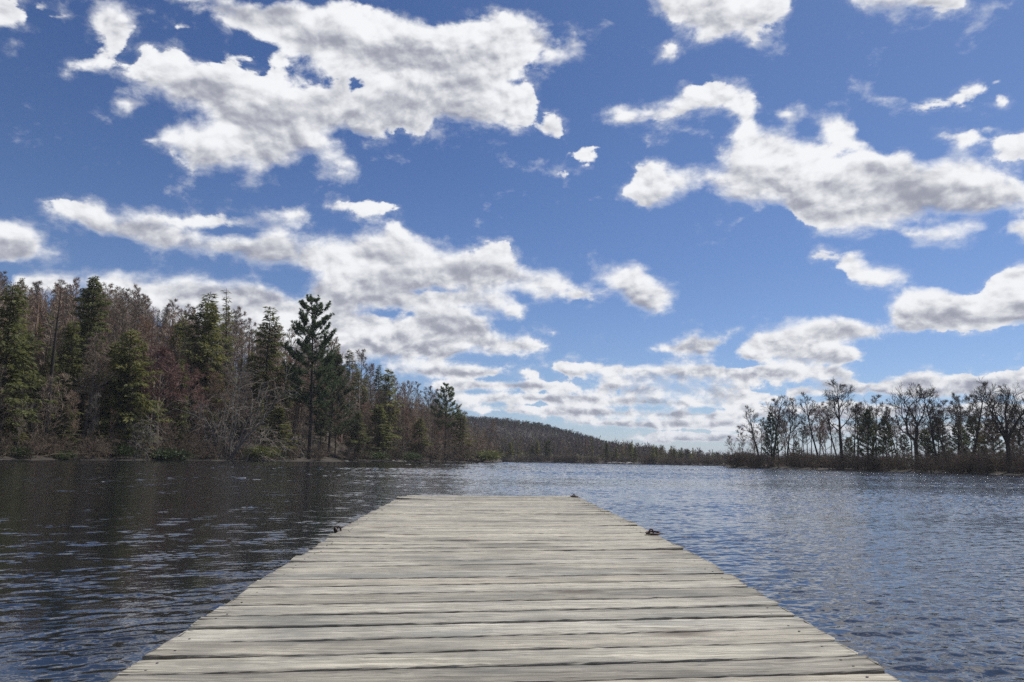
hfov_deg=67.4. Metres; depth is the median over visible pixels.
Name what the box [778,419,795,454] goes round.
bare tree
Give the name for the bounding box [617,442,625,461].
bare tree
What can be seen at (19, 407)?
sapling
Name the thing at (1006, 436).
oak
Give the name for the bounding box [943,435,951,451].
bare tree
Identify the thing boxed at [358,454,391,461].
fallen log
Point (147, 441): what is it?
silvery shrub
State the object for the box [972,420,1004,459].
white pine
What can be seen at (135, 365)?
hemlock
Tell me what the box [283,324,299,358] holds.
bare tree
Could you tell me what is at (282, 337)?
bare tree
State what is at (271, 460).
fallen log
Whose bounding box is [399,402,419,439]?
bare tree
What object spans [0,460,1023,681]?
water
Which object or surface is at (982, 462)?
undergrowth
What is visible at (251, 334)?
bare tree
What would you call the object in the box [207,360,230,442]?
bare tree
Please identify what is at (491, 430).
bare tree
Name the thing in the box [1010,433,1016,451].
bare tree
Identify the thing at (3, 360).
bare tree
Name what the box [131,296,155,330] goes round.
bare tree
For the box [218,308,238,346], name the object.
bare tree
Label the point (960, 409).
bare tree
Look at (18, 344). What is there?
hemlock
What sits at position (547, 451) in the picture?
hemlock
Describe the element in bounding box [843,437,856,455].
white pine
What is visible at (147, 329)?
bare tree
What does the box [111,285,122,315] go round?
bare tree
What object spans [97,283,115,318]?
bare tree
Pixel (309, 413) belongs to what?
bare tree
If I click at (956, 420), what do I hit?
bare tree
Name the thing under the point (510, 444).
hemlock
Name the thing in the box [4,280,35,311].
bare tree
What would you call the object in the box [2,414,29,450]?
hemlock
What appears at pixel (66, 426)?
hemlock
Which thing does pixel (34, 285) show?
bare tree
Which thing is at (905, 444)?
white pine
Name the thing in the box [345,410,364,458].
bare tree
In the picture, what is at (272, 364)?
bare tree
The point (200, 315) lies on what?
hemlock
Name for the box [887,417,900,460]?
bare tree
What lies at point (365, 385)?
hemlock
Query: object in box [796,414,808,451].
oak
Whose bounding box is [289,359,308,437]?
bare tree
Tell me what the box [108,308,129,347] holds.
bare tree
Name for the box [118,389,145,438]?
sapling
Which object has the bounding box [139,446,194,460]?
evergreen shrub
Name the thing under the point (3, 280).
bare tree
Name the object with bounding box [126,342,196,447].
bare tree
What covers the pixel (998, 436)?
bare tree
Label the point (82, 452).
bare shrub
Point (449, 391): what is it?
white pine
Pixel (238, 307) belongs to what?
bare tree
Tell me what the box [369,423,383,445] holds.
bare tree
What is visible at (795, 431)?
bare tree
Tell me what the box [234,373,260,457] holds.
bare tree
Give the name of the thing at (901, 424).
bare tree
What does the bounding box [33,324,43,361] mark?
hemlock
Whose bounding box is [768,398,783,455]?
bare tree
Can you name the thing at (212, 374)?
bare tree
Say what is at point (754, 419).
oak
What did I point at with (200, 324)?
bare tree
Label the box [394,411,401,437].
bare tree
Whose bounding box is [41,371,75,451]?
sapling
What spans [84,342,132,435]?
hemlock
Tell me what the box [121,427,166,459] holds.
bare shrub
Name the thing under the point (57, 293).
bare tree
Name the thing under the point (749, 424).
bare tree
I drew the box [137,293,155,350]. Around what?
bare tree
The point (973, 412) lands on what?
bare tree
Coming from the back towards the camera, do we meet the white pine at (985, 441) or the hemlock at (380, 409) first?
the hemlock at (380, 409)
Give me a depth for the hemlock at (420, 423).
200.43 m
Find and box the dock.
[108,494,901,681]
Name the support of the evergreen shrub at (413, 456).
on the ground
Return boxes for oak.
[737,405,758,456]
[759,395,791,465]
[774,397,811,466]
[794,391,820,467]
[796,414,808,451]
[810,378,864,468]
[836,403,863,454]
[845,396,895,453]
[876,407,897,468]
[877,379,945,469]
[913,383,959,468]
[918,399,947,463]
[947,378,1023,472]
[958,381,1002,470]
[1009,411,1023,454]
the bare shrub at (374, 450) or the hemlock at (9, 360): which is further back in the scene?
the bare shrub at (374, 450)
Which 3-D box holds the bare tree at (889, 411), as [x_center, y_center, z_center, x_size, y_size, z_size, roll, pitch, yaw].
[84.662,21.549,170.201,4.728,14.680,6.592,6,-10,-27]
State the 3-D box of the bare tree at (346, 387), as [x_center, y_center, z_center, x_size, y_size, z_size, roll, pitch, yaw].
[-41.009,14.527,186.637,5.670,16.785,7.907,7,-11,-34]
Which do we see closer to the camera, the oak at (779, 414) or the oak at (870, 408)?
the oak at (870, 408)
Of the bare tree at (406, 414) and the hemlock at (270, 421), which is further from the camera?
the bare tree at (406, 414)
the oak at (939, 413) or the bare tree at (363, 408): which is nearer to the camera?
the oak at (939, 413)
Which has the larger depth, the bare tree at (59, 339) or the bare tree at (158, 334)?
the bare tree at (158, 334)
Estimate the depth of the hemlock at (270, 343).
154.93 m
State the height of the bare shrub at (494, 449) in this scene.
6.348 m
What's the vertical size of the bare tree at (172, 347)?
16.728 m
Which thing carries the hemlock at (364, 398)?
on the ground
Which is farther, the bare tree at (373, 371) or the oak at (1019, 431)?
the bare tree at (373, 371)
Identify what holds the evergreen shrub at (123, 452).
on the ground
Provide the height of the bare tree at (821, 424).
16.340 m
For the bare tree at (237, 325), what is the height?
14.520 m
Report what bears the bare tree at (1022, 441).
on the ground
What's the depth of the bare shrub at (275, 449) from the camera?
135.89 m
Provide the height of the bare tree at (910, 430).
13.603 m
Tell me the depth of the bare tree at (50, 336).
121.44 m
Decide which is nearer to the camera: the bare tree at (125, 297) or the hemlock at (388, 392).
the bare tree at (125, 297)
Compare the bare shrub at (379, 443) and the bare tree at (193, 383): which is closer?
the bare tree at (193, 383)
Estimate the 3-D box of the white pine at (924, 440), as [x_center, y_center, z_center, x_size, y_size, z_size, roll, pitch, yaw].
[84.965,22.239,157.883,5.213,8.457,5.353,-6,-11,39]
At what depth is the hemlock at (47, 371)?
104.78 m
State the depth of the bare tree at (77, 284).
156.43 m
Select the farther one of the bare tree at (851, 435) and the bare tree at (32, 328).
the bare tree at (851, 435)
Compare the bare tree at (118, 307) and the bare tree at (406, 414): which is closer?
the bare tree at (118, 307)
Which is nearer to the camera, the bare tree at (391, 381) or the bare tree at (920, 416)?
the bare tree at (920, 416)
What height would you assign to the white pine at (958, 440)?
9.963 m
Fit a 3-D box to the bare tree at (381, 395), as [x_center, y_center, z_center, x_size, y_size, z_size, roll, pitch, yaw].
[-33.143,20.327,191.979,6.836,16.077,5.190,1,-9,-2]
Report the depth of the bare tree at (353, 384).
204.19 m
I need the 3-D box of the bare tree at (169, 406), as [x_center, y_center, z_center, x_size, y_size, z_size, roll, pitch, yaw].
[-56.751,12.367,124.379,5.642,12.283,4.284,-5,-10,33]
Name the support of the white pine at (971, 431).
on the ground
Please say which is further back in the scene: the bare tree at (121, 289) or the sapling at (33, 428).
the bare tree at (121, 289)
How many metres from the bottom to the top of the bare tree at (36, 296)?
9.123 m
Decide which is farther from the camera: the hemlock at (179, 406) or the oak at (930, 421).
the oak at (930, 421)
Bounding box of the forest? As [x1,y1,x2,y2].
[356,407,895,463]
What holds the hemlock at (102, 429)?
on the ground
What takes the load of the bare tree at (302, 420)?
on the ground
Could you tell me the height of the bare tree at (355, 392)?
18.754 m
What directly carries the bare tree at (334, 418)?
on the ground
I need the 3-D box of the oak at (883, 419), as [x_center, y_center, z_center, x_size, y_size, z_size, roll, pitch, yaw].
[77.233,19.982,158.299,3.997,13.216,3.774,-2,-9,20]
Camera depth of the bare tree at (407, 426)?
195.40 m
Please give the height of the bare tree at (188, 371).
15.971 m
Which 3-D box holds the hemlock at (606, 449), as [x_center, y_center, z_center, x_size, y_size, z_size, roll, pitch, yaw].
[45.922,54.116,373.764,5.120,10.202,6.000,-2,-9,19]
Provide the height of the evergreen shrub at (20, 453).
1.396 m
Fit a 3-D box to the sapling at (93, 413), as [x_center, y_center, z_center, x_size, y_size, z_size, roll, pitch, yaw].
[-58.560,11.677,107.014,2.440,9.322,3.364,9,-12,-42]
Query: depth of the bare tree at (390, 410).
193.31 m
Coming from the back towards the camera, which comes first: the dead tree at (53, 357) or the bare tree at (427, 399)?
the bare tree at (427, 399)
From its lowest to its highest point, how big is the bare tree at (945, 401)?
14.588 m
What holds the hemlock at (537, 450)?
on the ground
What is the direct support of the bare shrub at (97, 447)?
on the ground
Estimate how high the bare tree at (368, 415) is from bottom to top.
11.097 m
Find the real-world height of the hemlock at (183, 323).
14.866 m
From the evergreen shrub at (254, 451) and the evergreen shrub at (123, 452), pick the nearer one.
the evergreen shrub at (123, 452)
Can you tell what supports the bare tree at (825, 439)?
on the ground
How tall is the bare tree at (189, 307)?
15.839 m
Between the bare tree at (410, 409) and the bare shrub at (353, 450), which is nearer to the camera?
the bare shrub at (353, 450)
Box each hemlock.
[0,284,57,451]
[2,330,45,450]
[2,353,23,437]
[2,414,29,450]
[5,317,33,416]
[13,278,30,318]
[22,364,57,439]
[29,347,61,429]
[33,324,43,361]
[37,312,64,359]
[42,362,84,443]
[48,405,82,452]
[51,320,90,434]
[57,276,116,434]
[64,347,91,432]
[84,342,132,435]
[86,329,173,456]
[88,424,116,455]
[91,341,138,444]
[101,356,139,455]
[125,341,164,441]
[163,359,190,446]
[164,323,186,394]
[165,292,231,432]
[170,319,196,365]
[180,302,232,445]
[214,288,239,391]
[216,366,241,434]
[220,335,235,384]
[232,306,297,442]
[235,358,246,388]
[243,351,256,415]
[245,367,258,433]
[251,400,266,444]
[258,404,300,452]
[259,410,274,445]
[270,359,295,439]
[315,409,325,447]
[341,411,371,459]
[344,349,359,402]
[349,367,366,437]
[354,388,372,439]
[358,374,368,402]
[362,404,401,453]
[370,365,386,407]
[373,368,404,451]
[408,417,433,458]
[440,412,477,459]
[507,442,513,455]
[528,444,535,456]
[534,441,540,456]
[541,440,549,454]
[543,438,552,456]
[601,442,611,462]
[627,442,632,461]
[650,447,655,462]
[679,447,684,458]
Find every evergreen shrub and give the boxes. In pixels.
[2,446,33,456]
[41,449,76,459]
[106,442,138,456]
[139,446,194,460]
[239,445,281,459]
[361,449,390,459]
[389,451,421,459]
[456,450,503,461]
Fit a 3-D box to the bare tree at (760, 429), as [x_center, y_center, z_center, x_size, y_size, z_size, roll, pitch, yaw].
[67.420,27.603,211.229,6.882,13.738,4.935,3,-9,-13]
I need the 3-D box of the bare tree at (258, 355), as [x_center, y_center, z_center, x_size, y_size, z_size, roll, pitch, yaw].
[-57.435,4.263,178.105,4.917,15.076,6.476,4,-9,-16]
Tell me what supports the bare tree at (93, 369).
on the ground
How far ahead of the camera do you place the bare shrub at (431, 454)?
203.81 m
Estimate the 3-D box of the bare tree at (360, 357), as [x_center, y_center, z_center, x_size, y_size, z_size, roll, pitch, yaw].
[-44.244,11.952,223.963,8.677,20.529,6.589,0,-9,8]
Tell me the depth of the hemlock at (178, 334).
148.38 m
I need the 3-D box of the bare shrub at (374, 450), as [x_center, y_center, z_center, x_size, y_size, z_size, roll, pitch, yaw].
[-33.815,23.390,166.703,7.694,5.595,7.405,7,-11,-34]
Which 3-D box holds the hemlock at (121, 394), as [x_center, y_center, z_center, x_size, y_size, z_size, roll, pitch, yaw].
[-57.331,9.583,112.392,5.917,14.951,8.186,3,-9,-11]
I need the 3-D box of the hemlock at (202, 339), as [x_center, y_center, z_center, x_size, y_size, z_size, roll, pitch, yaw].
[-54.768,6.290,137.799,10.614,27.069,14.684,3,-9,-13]
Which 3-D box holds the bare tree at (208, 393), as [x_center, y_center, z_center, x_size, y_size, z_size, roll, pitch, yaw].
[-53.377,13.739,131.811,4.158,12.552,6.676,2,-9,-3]
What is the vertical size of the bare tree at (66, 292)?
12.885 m
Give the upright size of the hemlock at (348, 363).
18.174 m
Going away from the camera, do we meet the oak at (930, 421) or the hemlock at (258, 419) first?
the hemlock at (258, 419)
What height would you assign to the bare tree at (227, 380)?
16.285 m
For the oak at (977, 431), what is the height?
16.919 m
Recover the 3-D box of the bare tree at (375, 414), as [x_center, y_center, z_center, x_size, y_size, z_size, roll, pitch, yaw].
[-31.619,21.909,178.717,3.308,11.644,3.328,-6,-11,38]
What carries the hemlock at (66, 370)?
on the ground
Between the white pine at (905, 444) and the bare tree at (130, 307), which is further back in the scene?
the white pine at (905, 444)
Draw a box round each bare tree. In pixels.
[0,271,8,300]
[0,274,12,302]
[0,344,10,404]
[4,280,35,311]
[18,325,39,397]
[24,293,43,323]
[26,281,45,309]
[28,280,44,304]
[28,336,59,412]
[29,328,69,379]
[34,301,47,327]
[34,319,60,354]
[48,277,81,317]
[49,279,65,310]
[50,282,67,320]
[53,283,73,343]
[57,293,78,334]
[68,345,118,453]
[71,336,120,448]
[75,330,113,437]
[76,305,114,345]
[82,281,111,310]
[94,291,117,335]
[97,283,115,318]
[105,295,132,346]
[107,305,138,368]
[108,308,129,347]
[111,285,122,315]
[115,291,132,339]
[119,288,140,324]
[126,342,196,447]
[127,293,146,330]
[129,284,147,322]
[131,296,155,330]
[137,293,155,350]
[138,317,168,360]
[150,382,174,434]
[153,303,172,361]
[155,323,170,346]
[155,343,204,441]
[158,343,181,436]
[166,299,181,338]
[167,364,207,442]
[174,352,198,439]
[178,304,192,334]
[188,307,196,333]
[188,386,212,452]
[190,308,218,354]
[197,362,229,452]
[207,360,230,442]
[209,364,239,450]
[214,318,233,358]
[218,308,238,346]
[228,311,248,341]
[229,322,250,364]
[233,305,253,358]
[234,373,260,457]
[234,377,252,435]
[243,318,259,352]
[254,329,267,389]
[256,346,279,407]
[262,368,285,438]
[263,331,285,364]
[275,326,286,358]
[278,351,300,405]
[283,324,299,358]
[283,403,304,444]
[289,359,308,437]
[294,407,313,457]
[299,393,321,435]
[303,337,324,374]
[323,384,336,441]
[324,336,346,380]
[326,400,347,432]
[327,392,345,454]
[339,371,352,404]
[344,400,357,447]
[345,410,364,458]
[348,372,357,417]
[351,349,374,383]
[353,401,372,446]
[361,412,375,448]
[367,364,379,404]
[367,390,391,439]
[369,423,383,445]
[370,412,382,450]
[383,400,401,450]
[386,376,410,408]
[393,407,411,438]
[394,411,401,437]
[398,382,410,412]
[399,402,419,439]
[401,380,419,420]
[401,416,419,452]
[410,413,424,448]
[412,381,422,406]
[412,402,426,431]
[416,419,431,455]
[418,385,437,438]
[423,408,432,457]
[425,391,433,436]
[431,389,443,419]
[433,415,448,451]
[444,417,456,459]
[453,404,473,431]
[456,411,470,443]
[484,419,498,451]
[503,438,508,458]
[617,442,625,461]
[725,435,736,466]
[735,425,745,451]
[743,422,758,452]
[746,417,770,462]
[750,428,759,452]
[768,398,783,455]
[777,416,790,453]
[778,409,802,455]
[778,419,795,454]
[799,420,808,453]
[804,408,818,454]
[809,401,827,457]
[817,406,836,459]
[818,422,837,454]
[825,415,837,452]
[833,401,867,460]
[835,425,844,445]
[869,394,884,456]
[883,406,903,454]
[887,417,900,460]
[894,417,911,454]
[902,408,918,457]
[911,419,921,447]
[918,415,943,447]
[926,410,950,454]
[933,399,951,454]
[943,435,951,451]
[945,394,970,455]
[946,400,968,470]
[947,392,966,455]
[949,421,967,450]
[964,394,986,443]
[973,431,987,449]
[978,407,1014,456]
[986,417,1000,455]
[998,412,1023,438]
[999,416,1018,442]
[1010,405,1023,435]
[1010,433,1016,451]
[1016,431,1023,455]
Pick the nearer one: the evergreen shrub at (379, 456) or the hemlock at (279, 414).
the hemlock at (279, 414)
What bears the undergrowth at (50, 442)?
on the ground
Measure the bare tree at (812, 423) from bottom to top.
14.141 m
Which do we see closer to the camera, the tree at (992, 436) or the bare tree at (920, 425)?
the tree at (992, 436)
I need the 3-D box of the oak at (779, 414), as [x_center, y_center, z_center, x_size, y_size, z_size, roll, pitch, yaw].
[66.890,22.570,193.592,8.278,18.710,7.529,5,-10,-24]
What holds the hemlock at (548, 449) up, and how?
on the ground
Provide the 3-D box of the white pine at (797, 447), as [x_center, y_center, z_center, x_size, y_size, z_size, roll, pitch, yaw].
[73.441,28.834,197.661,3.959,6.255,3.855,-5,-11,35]
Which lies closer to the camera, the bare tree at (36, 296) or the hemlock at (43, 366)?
the hemlock at (43, 366)
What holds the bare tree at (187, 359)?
on the ground
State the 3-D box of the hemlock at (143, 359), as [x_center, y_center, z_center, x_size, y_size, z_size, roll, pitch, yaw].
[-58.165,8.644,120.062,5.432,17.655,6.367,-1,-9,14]
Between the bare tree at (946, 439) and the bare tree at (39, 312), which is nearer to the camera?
the bare tree at (39, 312)
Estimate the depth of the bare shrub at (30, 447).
92.20 m
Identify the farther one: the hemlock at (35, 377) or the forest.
the forest
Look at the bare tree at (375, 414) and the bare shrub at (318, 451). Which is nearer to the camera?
the bare shrub at (318, 451)
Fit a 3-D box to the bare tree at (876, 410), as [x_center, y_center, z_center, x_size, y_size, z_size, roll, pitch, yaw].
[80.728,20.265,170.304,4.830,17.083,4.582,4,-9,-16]
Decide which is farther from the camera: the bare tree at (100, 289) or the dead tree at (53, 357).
the bare tree at (100, 289)
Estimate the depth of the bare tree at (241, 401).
146.12 m
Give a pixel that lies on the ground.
(209, 458)
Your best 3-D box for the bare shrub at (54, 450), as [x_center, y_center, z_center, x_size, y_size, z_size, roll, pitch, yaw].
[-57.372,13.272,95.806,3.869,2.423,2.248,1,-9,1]
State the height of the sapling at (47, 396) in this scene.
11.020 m
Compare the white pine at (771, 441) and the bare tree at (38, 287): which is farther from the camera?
the white pine at (771, 441)
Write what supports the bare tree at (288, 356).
on the ground
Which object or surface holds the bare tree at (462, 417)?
on the ground
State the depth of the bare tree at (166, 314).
168.75 m
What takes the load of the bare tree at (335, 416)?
on the ground
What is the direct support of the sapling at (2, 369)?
on the ground
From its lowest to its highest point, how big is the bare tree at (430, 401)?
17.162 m
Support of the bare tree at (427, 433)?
on the ground
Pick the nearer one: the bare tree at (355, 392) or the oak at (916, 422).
the oak at (916, 422)
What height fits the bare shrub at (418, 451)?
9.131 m
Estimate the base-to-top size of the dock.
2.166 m
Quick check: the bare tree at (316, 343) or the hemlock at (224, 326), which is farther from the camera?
the bare tree at (316, 343)
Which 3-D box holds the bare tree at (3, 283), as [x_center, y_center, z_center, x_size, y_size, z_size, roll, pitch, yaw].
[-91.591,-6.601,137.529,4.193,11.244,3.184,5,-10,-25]
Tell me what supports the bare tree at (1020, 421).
on the ground
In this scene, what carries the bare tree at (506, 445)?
on the ground
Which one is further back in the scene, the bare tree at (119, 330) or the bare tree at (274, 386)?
the bare tree at (274, 386)
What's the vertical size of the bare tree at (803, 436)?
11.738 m
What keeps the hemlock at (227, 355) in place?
on the ground
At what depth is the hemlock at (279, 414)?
141.75 m
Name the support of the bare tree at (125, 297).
on the ground
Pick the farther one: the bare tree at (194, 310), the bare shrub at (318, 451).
the bare tree at (194, 310)
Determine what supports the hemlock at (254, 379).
on the ground
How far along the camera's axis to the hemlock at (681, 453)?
368.41 m
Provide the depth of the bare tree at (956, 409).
148.73 m
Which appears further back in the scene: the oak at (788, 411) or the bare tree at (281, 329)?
the bare tree at (281, 329)
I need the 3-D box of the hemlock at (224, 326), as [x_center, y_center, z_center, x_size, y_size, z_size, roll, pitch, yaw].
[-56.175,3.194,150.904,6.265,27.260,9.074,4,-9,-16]
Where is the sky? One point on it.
(655, 222)
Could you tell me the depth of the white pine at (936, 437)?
159.51 m
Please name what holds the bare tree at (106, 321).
on the ground
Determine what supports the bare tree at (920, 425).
on the ground
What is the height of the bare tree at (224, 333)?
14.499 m
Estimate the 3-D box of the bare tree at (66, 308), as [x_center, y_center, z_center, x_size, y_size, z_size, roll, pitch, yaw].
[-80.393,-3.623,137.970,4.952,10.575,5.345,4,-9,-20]
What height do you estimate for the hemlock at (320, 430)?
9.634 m
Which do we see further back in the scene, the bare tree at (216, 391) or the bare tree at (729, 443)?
the bare tree at (729, 443)
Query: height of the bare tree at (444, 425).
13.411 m
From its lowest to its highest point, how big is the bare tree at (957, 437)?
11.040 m
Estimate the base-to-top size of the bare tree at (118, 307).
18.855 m
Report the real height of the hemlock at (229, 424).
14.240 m
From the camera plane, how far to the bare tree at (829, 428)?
183.06 m
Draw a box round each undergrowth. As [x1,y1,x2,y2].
[0,363,500,461]
[720,443,1023,473]
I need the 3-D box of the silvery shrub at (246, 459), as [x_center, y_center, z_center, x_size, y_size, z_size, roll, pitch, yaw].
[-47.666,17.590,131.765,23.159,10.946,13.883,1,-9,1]
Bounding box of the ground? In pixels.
[0,336,1023,475]
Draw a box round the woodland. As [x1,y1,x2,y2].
[0,280,497,452]
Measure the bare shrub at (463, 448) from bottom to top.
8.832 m
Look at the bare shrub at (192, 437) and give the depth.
117.95 m
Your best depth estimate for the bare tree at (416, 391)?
257.81 m
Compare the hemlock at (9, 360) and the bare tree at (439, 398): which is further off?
the bare tree at (439, 398)
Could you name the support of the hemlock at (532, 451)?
on the ground
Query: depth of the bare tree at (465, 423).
285.09 m
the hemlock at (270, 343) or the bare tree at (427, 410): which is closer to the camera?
the hemlock at (270, 343)
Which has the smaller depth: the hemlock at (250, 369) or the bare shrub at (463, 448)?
the hemlock at (250, 369)
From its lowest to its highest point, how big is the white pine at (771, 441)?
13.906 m
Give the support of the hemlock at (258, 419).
on the ground
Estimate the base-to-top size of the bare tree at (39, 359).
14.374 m
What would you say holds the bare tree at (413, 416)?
on the ground
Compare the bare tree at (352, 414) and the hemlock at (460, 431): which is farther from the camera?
the hemlock at (460, 431)
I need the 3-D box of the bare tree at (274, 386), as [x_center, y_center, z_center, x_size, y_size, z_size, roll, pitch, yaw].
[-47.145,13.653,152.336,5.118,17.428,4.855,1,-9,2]
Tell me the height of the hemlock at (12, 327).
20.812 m
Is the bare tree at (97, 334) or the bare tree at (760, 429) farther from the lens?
the bare tree at (760, 429)
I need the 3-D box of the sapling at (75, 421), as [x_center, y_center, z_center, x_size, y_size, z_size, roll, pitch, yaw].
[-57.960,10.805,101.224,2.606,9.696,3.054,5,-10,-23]
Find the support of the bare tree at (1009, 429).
on the ground
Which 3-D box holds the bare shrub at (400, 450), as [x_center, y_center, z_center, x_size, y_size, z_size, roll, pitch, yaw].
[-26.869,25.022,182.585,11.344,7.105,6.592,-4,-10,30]
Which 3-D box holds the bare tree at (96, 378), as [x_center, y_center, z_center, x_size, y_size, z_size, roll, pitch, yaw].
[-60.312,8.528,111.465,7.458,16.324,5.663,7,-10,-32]
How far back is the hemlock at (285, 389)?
155.48 m
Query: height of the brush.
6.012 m
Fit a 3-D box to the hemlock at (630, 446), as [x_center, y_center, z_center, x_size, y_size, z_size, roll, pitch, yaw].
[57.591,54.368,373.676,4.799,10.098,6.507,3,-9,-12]
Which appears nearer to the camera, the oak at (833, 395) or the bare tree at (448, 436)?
the oak at (833, 395)
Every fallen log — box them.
[256,458,289,461]
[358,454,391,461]
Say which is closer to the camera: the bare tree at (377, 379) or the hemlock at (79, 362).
the hemlock at (79, 362)
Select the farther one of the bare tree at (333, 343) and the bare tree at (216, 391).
the bare tree at (333, 343)
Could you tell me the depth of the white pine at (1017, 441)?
144.67 m
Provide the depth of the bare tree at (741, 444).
217.51 m
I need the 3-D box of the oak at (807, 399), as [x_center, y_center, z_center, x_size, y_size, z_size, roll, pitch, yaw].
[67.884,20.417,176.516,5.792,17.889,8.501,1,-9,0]
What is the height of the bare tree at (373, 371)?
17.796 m
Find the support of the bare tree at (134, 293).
on the ground
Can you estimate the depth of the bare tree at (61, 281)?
152.85 m
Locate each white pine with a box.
[280,294,343,458]
[305,353,358,456]
[429,383,464,459]
[762,412,783,463]
[790,441,802,455]
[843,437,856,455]
[853,409,885,469]
[876,415,897,464]
[897,434,913,465]
[913,429,939,458]
[923,417,954,455]
[945,422,976,460]
[958,415,987,454]
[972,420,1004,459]
[1005,430,1023,456]
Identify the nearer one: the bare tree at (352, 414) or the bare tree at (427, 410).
the bare tree at (352, 414)
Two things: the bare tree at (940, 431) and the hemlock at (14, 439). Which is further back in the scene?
the bare tree at (940, 431)
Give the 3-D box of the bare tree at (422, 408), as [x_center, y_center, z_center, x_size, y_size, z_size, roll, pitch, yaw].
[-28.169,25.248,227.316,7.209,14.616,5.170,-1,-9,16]
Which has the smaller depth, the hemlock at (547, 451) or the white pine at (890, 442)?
the white pine at (890, 442)
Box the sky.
[0,0,1023,457]
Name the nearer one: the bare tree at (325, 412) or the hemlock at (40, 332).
the hemlock at (40, 332)
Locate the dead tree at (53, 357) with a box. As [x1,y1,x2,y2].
[34,290,69,454]
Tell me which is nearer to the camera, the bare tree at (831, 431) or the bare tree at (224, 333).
the bare tree at (224, 333)
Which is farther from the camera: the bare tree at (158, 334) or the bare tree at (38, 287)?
the bare tree at (158, 334)
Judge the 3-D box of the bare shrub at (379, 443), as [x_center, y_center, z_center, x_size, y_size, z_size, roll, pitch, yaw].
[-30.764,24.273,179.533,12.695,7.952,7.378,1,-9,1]
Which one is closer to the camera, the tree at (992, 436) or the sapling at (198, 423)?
the sapling at (198, 423)
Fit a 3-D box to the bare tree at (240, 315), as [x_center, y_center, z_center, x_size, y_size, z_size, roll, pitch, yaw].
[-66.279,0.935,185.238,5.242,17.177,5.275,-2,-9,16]
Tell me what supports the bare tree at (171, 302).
on the ground
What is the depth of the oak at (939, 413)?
145.15 m
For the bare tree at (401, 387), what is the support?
on the ground
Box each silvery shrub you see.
[93,409,167,460]
[161,412,307,461]
[166,359,298,460]
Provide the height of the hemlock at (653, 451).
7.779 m
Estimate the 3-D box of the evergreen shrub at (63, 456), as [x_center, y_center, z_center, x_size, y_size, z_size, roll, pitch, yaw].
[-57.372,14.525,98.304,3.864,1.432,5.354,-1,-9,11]
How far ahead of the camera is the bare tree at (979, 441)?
151.25 m
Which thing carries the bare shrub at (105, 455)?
on the ground
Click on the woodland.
(69, 318)
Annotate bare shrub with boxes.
[16,439,39,455]
[37,441,65,456]
[63,439,102,459]
[71,429,109,458]
[78,431,120,458]
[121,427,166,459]
[150,414,223,460]
[196,428,231,457]
[258,436,287,459]
[285,442,301,459]
[307,445,330,459]
[329,443,357,460]
[330,441,368,460]
[357,438,375,459]
[365,429,405,460]
[382,437,414,459]
[407,433,436,461]
[412,431,454,461]
[441,437,477,461]
[446,441,479,461]
[483,442,503,461]
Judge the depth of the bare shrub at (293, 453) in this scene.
142.42 m
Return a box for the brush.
[499,451,730,465]
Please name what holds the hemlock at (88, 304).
on the ground
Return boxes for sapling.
[0,364,19,424]
[11,387,35,449]
[21,391,46,439]
[29,373,66,441]
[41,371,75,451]
[63,387,81,439]
[85,391,100,445]
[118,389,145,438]
[192,415,203,454]
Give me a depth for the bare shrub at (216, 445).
125.54 m
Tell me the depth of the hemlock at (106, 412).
114.80 m
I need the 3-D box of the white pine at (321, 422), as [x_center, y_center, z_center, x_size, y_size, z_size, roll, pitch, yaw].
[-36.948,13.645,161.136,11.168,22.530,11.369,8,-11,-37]
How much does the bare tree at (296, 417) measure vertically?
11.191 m
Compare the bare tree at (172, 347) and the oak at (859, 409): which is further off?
the oak at (859, 409)
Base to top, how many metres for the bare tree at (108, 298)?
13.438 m
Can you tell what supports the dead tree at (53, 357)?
on the ground
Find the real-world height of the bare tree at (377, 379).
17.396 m
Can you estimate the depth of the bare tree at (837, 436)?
182.47 m
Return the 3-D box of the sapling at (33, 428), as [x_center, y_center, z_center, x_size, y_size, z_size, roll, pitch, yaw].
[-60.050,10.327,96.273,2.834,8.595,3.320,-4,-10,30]
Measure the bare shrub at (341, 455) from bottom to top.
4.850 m
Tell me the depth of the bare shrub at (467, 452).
230.68 m
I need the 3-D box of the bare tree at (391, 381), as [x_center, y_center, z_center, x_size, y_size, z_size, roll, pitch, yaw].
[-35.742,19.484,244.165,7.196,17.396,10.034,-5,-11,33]
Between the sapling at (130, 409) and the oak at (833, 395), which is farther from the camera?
the oak at (833, 395)
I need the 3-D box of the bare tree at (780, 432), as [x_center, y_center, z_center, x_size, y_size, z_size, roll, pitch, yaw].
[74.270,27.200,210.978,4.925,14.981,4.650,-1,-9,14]
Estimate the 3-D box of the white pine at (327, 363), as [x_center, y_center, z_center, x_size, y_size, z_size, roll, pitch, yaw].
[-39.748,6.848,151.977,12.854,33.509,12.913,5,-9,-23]
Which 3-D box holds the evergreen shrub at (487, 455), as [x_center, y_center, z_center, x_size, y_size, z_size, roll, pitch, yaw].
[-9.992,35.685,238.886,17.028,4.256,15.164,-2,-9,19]
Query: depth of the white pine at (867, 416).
159.94 m
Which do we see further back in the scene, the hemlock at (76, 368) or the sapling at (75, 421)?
the hemlock at (76, 368)
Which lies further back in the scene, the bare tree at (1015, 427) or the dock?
the bare tree at (1015, 427)
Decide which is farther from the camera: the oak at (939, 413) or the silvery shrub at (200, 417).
the oak at (939, 413)
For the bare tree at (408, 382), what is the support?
on the ground
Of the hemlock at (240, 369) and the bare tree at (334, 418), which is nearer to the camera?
the hemlock at (240, 369)
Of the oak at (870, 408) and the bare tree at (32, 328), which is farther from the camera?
the oak at (870, 408)

